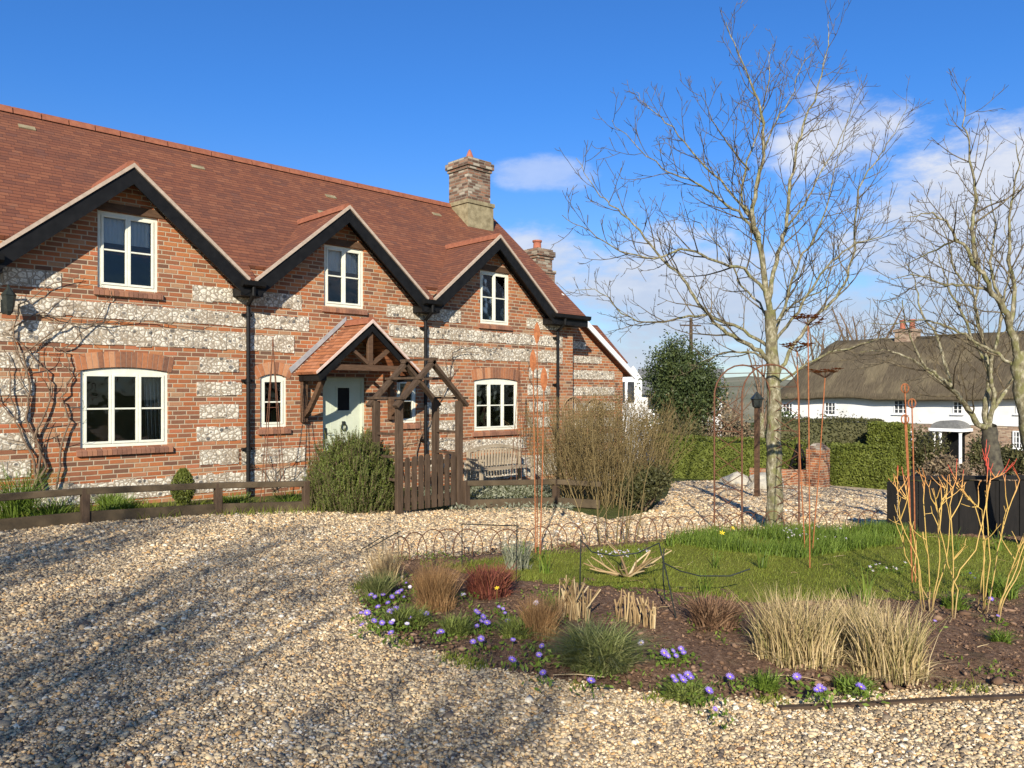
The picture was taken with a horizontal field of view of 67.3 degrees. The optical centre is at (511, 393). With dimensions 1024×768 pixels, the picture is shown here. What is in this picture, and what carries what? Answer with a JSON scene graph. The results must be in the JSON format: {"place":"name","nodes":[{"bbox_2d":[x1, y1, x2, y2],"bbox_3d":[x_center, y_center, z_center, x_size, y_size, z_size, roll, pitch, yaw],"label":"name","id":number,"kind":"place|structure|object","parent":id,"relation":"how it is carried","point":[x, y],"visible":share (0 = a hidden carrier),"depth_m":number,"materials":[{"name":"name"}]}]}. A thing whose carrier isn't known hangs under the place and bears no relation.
{"place":"outdoors","nodes":[
{"label":"outdoors","id":0,"kind":"place"},
{"bbox_2d":[0,480,1023,767],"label":"gravel drive","id":1,"kind":"structure","parent":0,"point":[332,593],"depth_m":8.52,"materials":[{"name":"beige gravel"}]},
{"bbox_2d":[301,424,404,513],"bbox_3d":[-2.408,1.232,12.264,1.694,1.504,1.677,0,0,-44],"label":"rosemary bush","id":2,"kind":"object","parent":1,"relation":"on","point":[347,473],"visible":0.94,"depth_m":11.84,"materials":[{"name":"green plant"}]},
{"bbox_2d":[366,358,468,514],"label":"garden arch","id":3,"kind":"structure","parent":1,"relation":"on","point":[397,405],"depth_m":12.26,"materials":[{"name":"brown wood"}]},
{"bbox_2d":[403,453,455,510],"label":"picket gate","id":4,"kind":"structure","parent":3,"relation":"attached to","point":[447,461],"depth_m":12.09,"materials":[{"name":"brown wood"}]},
{"bbox_2d":[9,506,1022,767],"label":"dead leaves","id":5,"kind":"object","parent":1,"relation":"on","point":[369,642],"visible":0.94,"depth_m":4.83,"materials":[{"name":"brown plant"}]},
{"bbox_2d":[552,0,932,526],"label":"bare tree","id":6,"kind":"object","parent":1,"relation":"on","point":[774,381],"visible":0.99,"depth_m":11.10,"materials":[{"name":"grey plant"}]},
{"bbox_2d":[750,392,763,496],"bbox_3d":[5.416,1.170,17.000,0.240,2.441,0.240,0,0,1],"label":"lantern post","id":7,"kind":"object","parent":1,"relation":"on","point":[756,398],"visible":0.92,"depth_m":16.96,"materials":[{"name":"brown wood"}]},
{"bbox_2d":[826,441,897,489],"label":"clipped hedge","id":8,"kind":"object","parent":1,"relation":"on","point":[860,465],"visible":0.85,"depth_m":24.57,"materials":[{"name":"green plant"}]},
{"bbox_2d":[866,421,911,479],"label":"clipped hedge","id":9,"kind":"object","parent":1,"relation":"on","point":[883,432],"visible":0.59,"depth_m":24.57,"materials":[{"name":"green plant"}]},
{"bbox_2d":[778,693,1023,711],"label":"timber edging","id":10,"kind":"object","parent":1,"relation":"on","point":[904,702],"visible":0.41,"depth_m":4.32,"materials":[{"name":"brown wood"}]},
{"bbox_2d":[835,167,1023,480],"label":"bare tree","id":11,"kind":"object","parent":1,"relation":"on","point":[989,429],"visible":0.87,"depth_m":14.46,"materials":[{"name":"beige plant"}]},
{"bbox_2d":[962,430,1002,480],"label":"round bush","id":12,"kind":"object","parent":1,"relation":"on","point":[976,447],"visible":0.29,"depth_m":36.03,"materials":[{"name":"green plant"}]},
{"bbox_2d":[0,0,1023,379],"label":"sky","id":13,"kind":"structure","parent":0,"point":[385,94],"materials":[{"name":"blue"}]},
{"bbox_2d":[47,422,979,520],"bbox_3d":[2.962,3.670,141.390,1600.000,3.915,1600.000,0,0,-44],"label":"ground","id":14,"kind":"structure","parent":0,"point":[612,513],"depth_m":13.28,"materials":[{"name":"green plant"}]},
{"bbox_2d":[0,461,69,518],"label":"leafy clump","id":15,"kind":"object","parent":14,"relation":"on","point":[14,507],"visible":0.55,"depth_m":10.38,"materials":[{"name":"green plant"}]},
{"bbox_2d":[20,496,78,515],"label":"leafy clump","id":16,"kind":"object","parent":14,"relation":"on","point":[41,509],"visible":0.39,"depth_m":10.15,"materials":[{"name":"green plant"}]},
{"bbox_2d":[91,493,147,510],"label":"leafy clump","id":17,"kind":"object","parent":14,"relation":"on","point":[116,505],"visible":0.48,"depth_m":10.95,"materials":[{"name":"green plant"}]},
{"bbox_2d":[0,481,309,530],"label":"knee rail fence","id":18,"kind":"object","parent":14,"relation":"on","point":[85,514],"visible":0.81,"depth_m":10.57,"materials":[{"name":"brown wood"}]},
{"bbox_2d":[0,493,322,518],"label":"grass","id":19,"kind":"structure","parent":14,"relation":"on","point":[140,505],"depth_m":11.37,"materials":[{"name":"green plant"}]},
{"bbox_2d":[170,468,195,504],"bbox_3d":[-5.083,1.420,11.886,0.399,0.570,0.390,0,0,-44],"label":"dwarf conifer","id":20,"kind":"object","parent":14,"relation":"on","point":[183,475],"visible":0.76,"depth_m":11.80,"materials":[{"name":"green plant"}]},
{"bbox_2d":[260,339,285,501],"bbox_3d":[-3.981,0.428,12.808,0.367,2.755,0.366,0,0,-27],"label":"metal obelisk","id":21,"kind":"object","parent":14,"relation":"on","point":[269,407],"visible":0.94,"depth_m":12.79,"materials":[{"name":"metal"}]},
{"bbox_2d":[0,104,634,508],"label":"brick and flint house","id":22,"kind":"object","parent":14,"relation":"on","point":[346,296],"visible":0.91,"depth_m":14.17,"materials":[{"name":"brick"}]},
{"bbox_2d":[0,284,16,314],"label":"wall lantern","id":23,"kind":"object","parent":22,"relation":"attached to","point":[8,295],"depth_m":10.79,"materials":[{"name":"metal"}]},
{"bbox_2d":[0,266,205,490],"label":"climbing plant","id":24,"kind":"object","parent":22,"relation":"attached to","point":[40,451],"visible":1,"depth_m":11.28,"materials":[{"name":"brown plant"}]},
{"bbox_2d":[76,368,172,456],"bbox_3d":[-6.185,0.267,12.243,1.414,1.365,0.345,0,0,-44],"label":"window","id":25,"kind":"structure","parent":22,"relation":"in","point":[161,390],"depth_m":12.25,"materials":[{"name":"beige paint"}]},
{"bbox_2d":[94,210,162,299],"bbox_3d":[-6.099,-2.191,12.213,1.017,1.319,0.182,0,0,-44],"label":"window","id":26,"kind":"structure","parent":22,"relation":"in","point":[126,230],"depth_m":12.21,"materials":[{"name":"beige paint"}]},
{"bbox_2d":[257,374,290,434],"bbox_3d":[-4.317,0.182,13.903,0.627,1.075,0.155,0,0,-44],"label":"window","id":27,"kind":"structure","parent":22,"relation":"in","point":[266,378],"depth_m":13.91,"materials":[{"name":"beige paint"}]},
{"bbox_2d":[323,377,363,449],"bbox_3d":[-3.304,0.715,14.975,0.960,2.070,0.129,0,0,-44],"label":"door","id":28,"kind":"structure","parent":22,"relation":"in","point":[343,398],"depth_m":14.98,"materials":[{"name":"white paint"}]},
{"bbox_2d":[322,244,367,314],"bbox_3d":[-3.273,-2.205,14.923,0.988,1.289,0.182,0,0,-44],"label":"window","id":29,"kind":"structure","parent":22,"relation":"in","point":[343,260],"depth_m":14.93,"materials":[{"name":"beige paint"}]},
{"bbox_2d":[397,382,420,428],"bbox_3d":[-2.192,0.182,15.941,0.617,1.075,0.155,0,0,-44],"label":"window","id":30,"kind":"structure","parent":22,"relation":"in","point":[412,395],"depth_m":16.03,"materials":[{"name":"beige paint"}]},
{"bbox_2d":[392,328,498,479],"bbox_3d":[-1.316,0.134,16.541,3.025,3.351,0.263,0,0,-44],"label":"climbing plant","id":31,"kind":"object","parent":22,"relation":"attached to","point":[439,399],"visible":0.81,"depth_m":16.52,"materials":[{"name":"brown plant"}]},
{"bbox_2d":[478,270,512,330],"bbox_3d":[-0.415,-2.140,17.664,1.027,1.319,0.182,0,0,-44],"label":"window","id":32,"kind":"structure","parent":22,"relation":"in","point":[493,285],"depth_m":17.64,"materials":[{"name":"beige paint"}]},
{"bbox_2d":[472,379,519,436],"bbox_3d":[-0.370,0.297,17.688,1.485,1.305,0.155,0,0,-44],"label":"window","id":33,"kind":"structure","parent":22,"relation":"in","point":[497,397],"depth_m":17.72,"materials":[{"name":"beige paint"}]},
{"bbox_2d":[417,479,574,512],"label":"ground cover","id":34,"kind":"object","parent":14,"relation":"on","point":[510,490],"visible":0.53,"depth_m":14.26,"materials":[{"name":"green plant"}]},
{"bbox_2d":[466,444,535,486],"bbox_3d":[-0.234,1.583,16.931,1.620,0.930,0.545,0,0,-44],"label":"garden bench","id":35,"kind":"object","parent":14,"relation":"on","point":[497,460],"visible":0.95,"depth_m":17.05,"materials":[{"name":"brown wood"}]},
{"bbox_2d":[463,479,601,509],"bbox_3d":[0.315,1.727,13.000,2.394,0.618,0.525,0,0,-12],"label":"knee rail fence","id":36,"kind":"object","parent":14,"relation":"on","point":[555,497],"visible":0.81,"depth_m":13.01,"materials":[{"name":"brown wood"}]},
{"bbox_2d":[503,377,702,508],"bbox_3d":[1.565,0.826,13.973,3.302,2.269,3.268,0,0,-44],"label":"twiggy shrub","id":37,"kind":"object","parent":14,"relation":"on","point":[578,457],"visible":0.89,"depth_m":13.52,"materials":[{"name":"brown plant"}]},
{"bbox_2d":[610,460,676,510],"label":"leafy bush","id":38,"kind":"object","parent":14,"relation":"on","point":[657,479],"visible":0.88,"depth_m":12.79,"materials":[{"name":"green plant"}]},
{"bbox_2d":[623,366,723,462],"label":"white cottage","id":39,"kind":"structure","parent":14,"relation":"on","point":[632,382],"depth_m":38.00,"materials":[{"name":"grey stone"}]},
{"bbox_2d":[640,411,717,459],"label":"round bush","id":40,"kind":"object","parent":14,"relation":"on","point":[696,430],"visible":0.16,"depth_m":26.80,"materials":[{"name":"green plant"}]},
{"bbox_2d":[635,329,733,435],"bbox_3d":[7.016,0.188,32.065,4.423,5.944,3.920,0,0,-44],"label":"evergreen tree","id":41,"kind":"object","parent":14,"relation":"on","point":[697,385],"visible":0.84,"depth_m":31.26,"materials":[{"name":"green plant"}]},
{"bbox_2d":[689,392,766,438],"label":"round bush","id":42,"kind":"object","parent":14,"relation":"on","point":[746,424],"visible":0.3,"depth_m":30.66,"materials":[{"name":"brown plant"}]},
{"bbox_2d":[655,433,807,479],"bbox_3d":[7.204,2.150,25.398,4.844,1.756,1.563,0,0,-6],"label":"clipped hedge","id":43,"kind":"object","parent":14,"relation":"on","point":[696,462],"visible":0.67,"depth_m":24.73,"materials":[{"name":"green plant"}]},
{"bbox_2d":[749,468,805,485],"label":"brick wall","id":44,"kind":"structure","parent":14,"relation":"on","point":[787,474],"depth_m":23.19,"materials":[{"name":"red brick"}]},
{"bbox_2d":[806,443,829,486],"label":"brick pier","id":45,"kind":"structure","parent":14,"relation":"on","point":[824,476],"depth_m":23.31,"materials":[{"name":"red brick"}]},
{"bbox_2d":[784,308,866,376],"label":"distant tree","id":46,"kind":"object","parent":14,"relation":"on","point":[821,349],"visible":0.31,"depth_m":62.54,"materials":[{"name":"brown plant"}]},
{"bbox_2d":[781,416,884,469],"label":"clipped hedge","id":47,"kind":"object","parent":14,"relation":"on","point":[847,430],"visible":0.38,"depth_m":27.08,"materials":[{"name":"green plant"}]},
{"bbox_2d":[801,301,913,358],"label":"distant tree","id":48,"kind":"object","parent":14,"relation":"on","point":[856,333],"visible":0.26,"depth_m":65.59,"materials":[{"name":"brown plant"}]},
{"bbox_2d":[781,319,1023,480],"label":"thatched cottage","id":49,"kind":"structure","parent":14,"relation":"on","point":[874,392],"depth_m":44.12,"materials":[{"name":"paint"}]},
{"bbox_2d":[947,432,964,468],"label":"door","id":50,"kind":"structure","parent":49,"relation":"in","point":[953,436],"depth_m":41.65,"materials":[{"name":"black paint"}]},
{"bbox_2d":[909,420,952,475],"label":"round bush","id":51,"kind":"object","parent":14,"relation":"on","point":[920,453],"visible":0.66,"depth_m":40.74,"materials":[{"name":"green plant"}]},
{"bbox_2d":[887,475,1023,536],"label":"board fence","id":52,"kind":"object","parent":14,"relation":"on","point":[965,520],"visible":0.61,"depth_m":10.73,"materials":[{"name":"black wood"}]},
{"bbox_2d":[357,526,1023,701],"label":"flower bed","id":53,"kind":"object","parent":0,"point":[985,659],"visible":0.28,"depth_m":5.31,"materials":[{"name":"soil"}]},
{"bbox_2d":[353,566,406,604],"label":"sedge clump","id":54,"kind":"object","parent":53,"relation":"on","point":[378,585],"visible":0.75,"depth_m":6.18,"materials":[{"name":"green plant"}]},
{"bbox_2d":[354,544,415,585],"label":"grass clump","id":55,"kind":"object","parent":53,"relation":"on","point":[381,565],"visible":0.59,"depth_m":6.69,"materials":[{"name":"plant"}]},
{"bbox_2d":[344,581,439,647],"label":"anemones","id":56,"kind":"object","parent":53,"relation":"on","point":[367,611],"visible":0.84,"depth_m":5.57,"materials":[{"name":"purple plant"}]},
{"bbox_2d":[372,601,444,630],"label":"leaves","id":57,"kind":"object","parent":53,"relation":"on","point":[403,614],"visible":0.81,"depth_m":5.50,"materials":[{"name":"green plant"}]},
{"bbox_2d":[394,551,473,612],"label":"grass clump","id":58,"kind":"object","parent":53,"relation":"on","point":[434,590],"visible":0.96,"depth_m":5.93,"materials":[{"name":"beige plant"}]},
{"bbox_2d":[428,609,484,636],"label":"leaves","id":59,"kind":"object","parent":53,"relation":"on","point":[450,625],"visible":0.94,"depth_m":5.32,"materials":[{"name":"green plant"}]},
{"bbox_2d":[456,559,528,599],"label":"russet clump","id":60,"kind":"object","parent":53,"relation":"on","point":[484,583],"visible":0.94,"depth_m":6.41,"materials":[{"name":"red plant"}]},
{"bbox_2d":[453,605,534,659],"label":"anemones","id":61,"kind":"object","parent":53,"relation":"on","point":[476,613],"visible":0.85,"depth_m":5.37,"materials":[{"name":"purple plant"}]},
{"bbox_2d":[483,613,537,641],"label":"leaves","id":62,"kind":"object","parent":53,"relation":"on","point":[515,631],"visible":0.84,"depth_m":5.26,"materials":[{"name":"green plant"}]},
{"bbox_2d":[534,322,539,547],"bbox_3d":[0.285,0.548,8.777,0.065,2.734,0.030,0,0,-25],"label":"spear stake","id":63,"kind":"object","parent":53,"relation":"on","point":[536,332],"visible":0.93,"depth_m":8.78,"materials":[{"name":"metal"}]},
{"bbox_2d":[505,590,573,640],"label":"grass clump","id":64,"kind":"object","parent":53,"relation":"on","point":[539,616],"visible":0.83,"depth_m":5.26,"materials":[{"name":"beige plant"}]},
{"bbox_2d":[501,638,613,697],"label":"anemones","id":65,"kind":"object","parent":53,"relation":"on","point":[591,680],"visible":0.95,"depth_m":4.56,"materials":[{"name":"purple plant"}]},
{"bbox_2d":[555,575,600,623],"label":"cut cane clump","id":66,"kind":"object","parent":53,"relation":"on","point":[572,608],"visible":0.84,"depth_m":5.76,"materials":[{"name":"plant"}]},
{"bbox_2d":[515,612,682,676],"bbox_3d":[0.540,1.535,4.753,1.149,0.301,1.124,0,0,-44],"label":"sedge clump","id":67,"kind":"object","parent":53,"relation":"on","point":[597,650],"visible":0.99,"depth_m":4.66,"materials":[{"name":"green plant"}]},
{"bbox_2d":[549,412,658,544],"bbox_3d":[1.287,1.032,9.423,1.291,1.652,1.376,0,0,-17],"label":"young willow","id":68,"kind":"object","parent":53,"relation":"on","point":[628,484],"visible":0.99,"depth_m":9.46,"materials":[{"name":"brown plant"}]},
{"bbox_2d":[579,536,676,617],"bbox_3d":[0.894,1.434,5.946,0.763,0.687,0.144,0,0,4],"label":"plant support","id":69,"kind":"object","parent":53,"relation":"on","point":[581,541],"visible":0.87,"depth_m":5.90,"materials":[{"name":"metal"}]},
{"bbox_2d":[614,589,655,628],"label":"cut cane clump","id":70,"kind":"object","parent":53,"relation":"on","point":[637,614],"visible":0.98,"depth_m":5.69,"materials":[{"name":"plant"}]},
{"bbox_2d":[392,509,886,561],"bbox_3d":[2.057,1.718,9.652,7.637,0.578,0.487,0,0,-28],"label":"hoop edging","id":71,"kind":"object","parent":53,"relation":"on","point":[612,529],"visible":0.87,"depth_m":9.28,"materials":[{"name":"metal"}]},
{"bbox_2d":[343,529,990,708],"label":"edge weeds","id":72,"kind":"object","parent":53,"relation":"on","point":[478,664],"visible":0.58,"depth_m":4.66,"materials":[{"name":"green plant"}]},
{"bbox_2d":[647,646,704,669],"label":"anemones","id":73,"kind":"object","parent":53,"relation":"on","point":[665,654],"visible":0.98,"depth_m":4.80,"materials":[{"name":"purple plant"}]},
{"bbox_2d":[653,672,714,703],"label":"leaves","id":74,"kind":"object","parent":53,"relation":"on","point":[682,695],"visible":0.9,"depth_m":4.24,"materials":[{"name":"green plant"}]},
{"bbox_2d":[358,529,1020,693],"bbox_3d":[3.517,1.817,7.803,10.108,0.410,5.454,0,0,-24],"label":"ground cover","id":75,"kind":"object","parent":53,"relation":"on","point":[692,629],"visible":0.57,"depth_m":5.39,"materials":[{"name":"green plant"}]},
{"bbox_2d":[656,669,751,729],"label":"anemones","id":76,"kind":"object","parent":53,"relation":"on","point":[730,676],"visible":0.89,"depth_m":4.27,"materials":[{"name":"purple plant"}]},
{"bbox_2d":[678,589,757,632],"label":"withered clump","id":77,"kind":"object","parent":53,"relation":"on","point":[709,615],"visible":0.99,"depth_m":5.56,"materials":[{"name":"brown plant"}]},
{"bbox_2d":[713,363,799,528],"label":"metal garden arch","id":78,"kind":"structure","parent":53,"relation":"on","point":[741,436],"depth_m":10.87,"materials":[{"name":"metal"}]},
{"bbox_2d":[737,665,789,691],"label":"leaves","id":79,"kind":"object","parent":53,"relation":"on","point":[773,682],"visible":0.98,"depth_m":4.41,"materials":[{"name":"green plant"}]},
{"bbox_2d":[728,578,864,674],"bbox_3d":[1.876,1.482,4.998,1.080,0.481,1.008,0,0,-44],"label":"grass clump","id":80,"kind":"object","parent":53,"relation":"on","point":[786,637],"visible":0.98,"depth_m":4.87,"materials":[{"name":"beige plant"}]},
{"bbox_2d":[780,341,814,546],"bbox_3d":[3.243,0.699,8.759,0.385,2.587,0.406,0,0,-44],"label":"umbel stake","id":81,"kind":"object","parent":53,"relation":"on","point":[804,344],"visible":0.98,"depth_m":8.74,"materials":[{"name":"metal"}]},
{"bbox_2d":[807,368,843,547],"bbox_3d":[3.565,0.846,8.767,0.385,2.297,0.406,0,0,-44],"label":"umbel stake","id":82,"kind":"object","parent":53,"relation":"on","point":[832,371],"visible":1,"depth_m":8.78,"materials":[{"name":"metal"}]},
{"bbox_2d":[783,672,890,708],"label":"anemones","id":83,"kind":"object","parent":53,"relation":"on","point":[818,688],"visible":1,"depth_m":4.25,"materials":[{"name":"purple plant"}]},
{"bbox_2d":[805,586,900,656],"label":"grass clump","id":84,"kind":"object","parent":53,"relation":"on","point":[848,635],"visible":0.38,"depth_m":5.16,"materials":[{"name":"beige plant"}]},
{"bbox_2d":[827,668,882,695],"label":"leaves","id":85,"kind":"object","parent":53,"relation":"on","point":[843,684],"visible":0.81,"depth_m":4.42,"materials":[{"name":"green plant"}]},
{"bbox_2d":[819,592,974,689],"bbox_3d":[2.404,1.492,4.753,0.996,0.475,0.959,0,0,-6],"label":"grass clump","id":86,"kind":"object","parent":53,"relation":"on","point":[892,652],"visible":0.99,"depth_m":4.63,"materials":[{"name":"beige plant"}]},
{"bbox_2d":[888,466,964,612],"bbox_3d":[3.390,1.187,6.272,0.604,1.225,0.366,0,0,15],"label":"dogwood","id":87,"kind":"object","parent":53,"relation":"on","point":[911,525],"visible":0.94,"depth_m":6.27,"materials":[{"name":"orange plant"}]},
{"bbox_2d":[936,588,987,610],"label":"leaves","id":88,"kind":"object","parent":53,"relation":"on","point":[946,602],"visible":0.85,"depth_m":6.43,"materials":[{"name":"green plant"}]},
{"bbox_2d":[927,457,1016,617],"bbox_3d":[3.629,1.147,6.088,0.619,1.295,0.202,0,0,14],"label":"dogwood","id":89,"kind":"object","parent":53,"relation":"on","point":[959,552],"visible":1,"depth_m":6.09,"materials":[{"name":"orange plant"}]},
{"bbox_2d":[953,440,1019,613],"bbox_3d":[3.933,1.093,6.271,0.631,1.438,0.242,0,0,-14],"label":"dogwood","id":90,"kind":"object","parent":53,"relation":"on","point":[984,542],"visible":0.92,"depth_m":6.29,"materials":[{"name":"orange plant"}]},
{"bbox_2d":[960,567,1023,600],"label":"leaves","id":91,"kind":"object","parent":53,"relation":"on","point":[997,590],"visible":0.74,"depth_m":6.84,"materials":[{"name":"green plant"}]},
{"bbox_2d":[976,624,1021,643],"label":"leaves","id":92,"kind":"object","parent":53,"relation":"on","point":[996,636],"visible":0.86,"depth_m":5.42,"materials":[{"name":"green plant"}]},
{"bbox_2d":[996,532,1023,622],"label":"dogwood","id":93,"kind":"object","parent":53,"relation":"on","point":[1002,599],"visible":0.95,"depth_m":6.01,"materials":[{"name":"orange plant"}]},
{"bbox_2d":[443,530,1023,601],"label":"lawn","id":94,"kind":"structure","parent":0,"point":[745,589],"depth_m":7.72,"materials":[{"name":"green plant"}]},
{"bbox_2d":[497,533,536,570],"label":"green clump","id":95,"kind":"object","parent":94,"relation":"on","point":[522,558],"visible":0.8,"depth_m":7.50,"materials":[{"name":"plant"}]},
{"bbox_2d":[530,349,535,554],"bbox_3d":[0.229,0.710,8.358,0.071,2.388,0.032,0,0,-18],"label":"spear stake","id":96,"kind":"object","parent":94,"relation":"on","point":[532,360],"visible":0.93,"depth_m":8.35,"materials":[{"name":"metal"}]},
{"bbox_2d":[539,367,547,555],"bbox_3d":[0.312,0.809,7.727,0.090,2.160,0.033,0,0,-12],"label":"spear stake","id":97,"kind":"object","parent":94,"relation":"on","point":[543,378],"visible":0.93,"depth_m":7.73,"materials":[{"name":"metal"}]},
{"bbox_2d":[583,543,671,576],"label":"pruned shrub","id":98,"kind":"object","parent":94,"relation":"on","point":[645,564],"visible":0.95,"depth_m":7.26,"materials":[{"name":"plant"}]},
{"bbox_2d":[790,313,826,567],"bbox_3d":[3.044,0.572,7.917,0.348,2.784,0.367,0,0,-44],"label":"umbel stake","id":99,"kind":"object","parent":94,"relation":"on","point":[811,316],"visible":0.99,"depth_m":7.92,"materials":[{"name":"metal"}]},
{"bbox_2d":[862,67,1023,451],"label":"bare tree","id":100,"kind":"object","parent":94,"relation":"on","point":[1017,367],"visible":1,"depth_m":9.54,"materials":[{"name":"grey plant"}]},
{"bbox_2d":[722,376,790,422],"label":"hills","id":101,"kind":"structure","parent":0,"point":[733,381],"depth_m":220.46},
{"bbox_2d":[747,347,782,437],"bbox_3d":[10.792,0.629,32.977,1.570,5.559,1.388,0,0,-44],"label":"distant tree","id":102,"kind":"object","parent":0,"point":[763,419],"visible":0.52,"depth_m":32.90,"materials":[{"name":"brown plant"}]},
{"bbox_2d":[663,518,918,558],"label":"grass","id":103,"kind":"structure","parent":0,"point":[831,540],"depth_m":9.38,"materials":[{"name":"green plant"}]},
{"bbox_2d":[915,452,978,480],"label":"round bush","id":104,"kind":"object","parent":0,"point":[937,466],"visible":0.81,"depth_m":29.86,"materials":[{"name":"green plant"}]},
{"bbox_2d":[975,441,1023,480],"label":"round bush","id":105,"kind":"object","parent":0,"point":[1011,454],"visible":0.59,"depth_m":27.71,"materials":[{"name":"green plant"}]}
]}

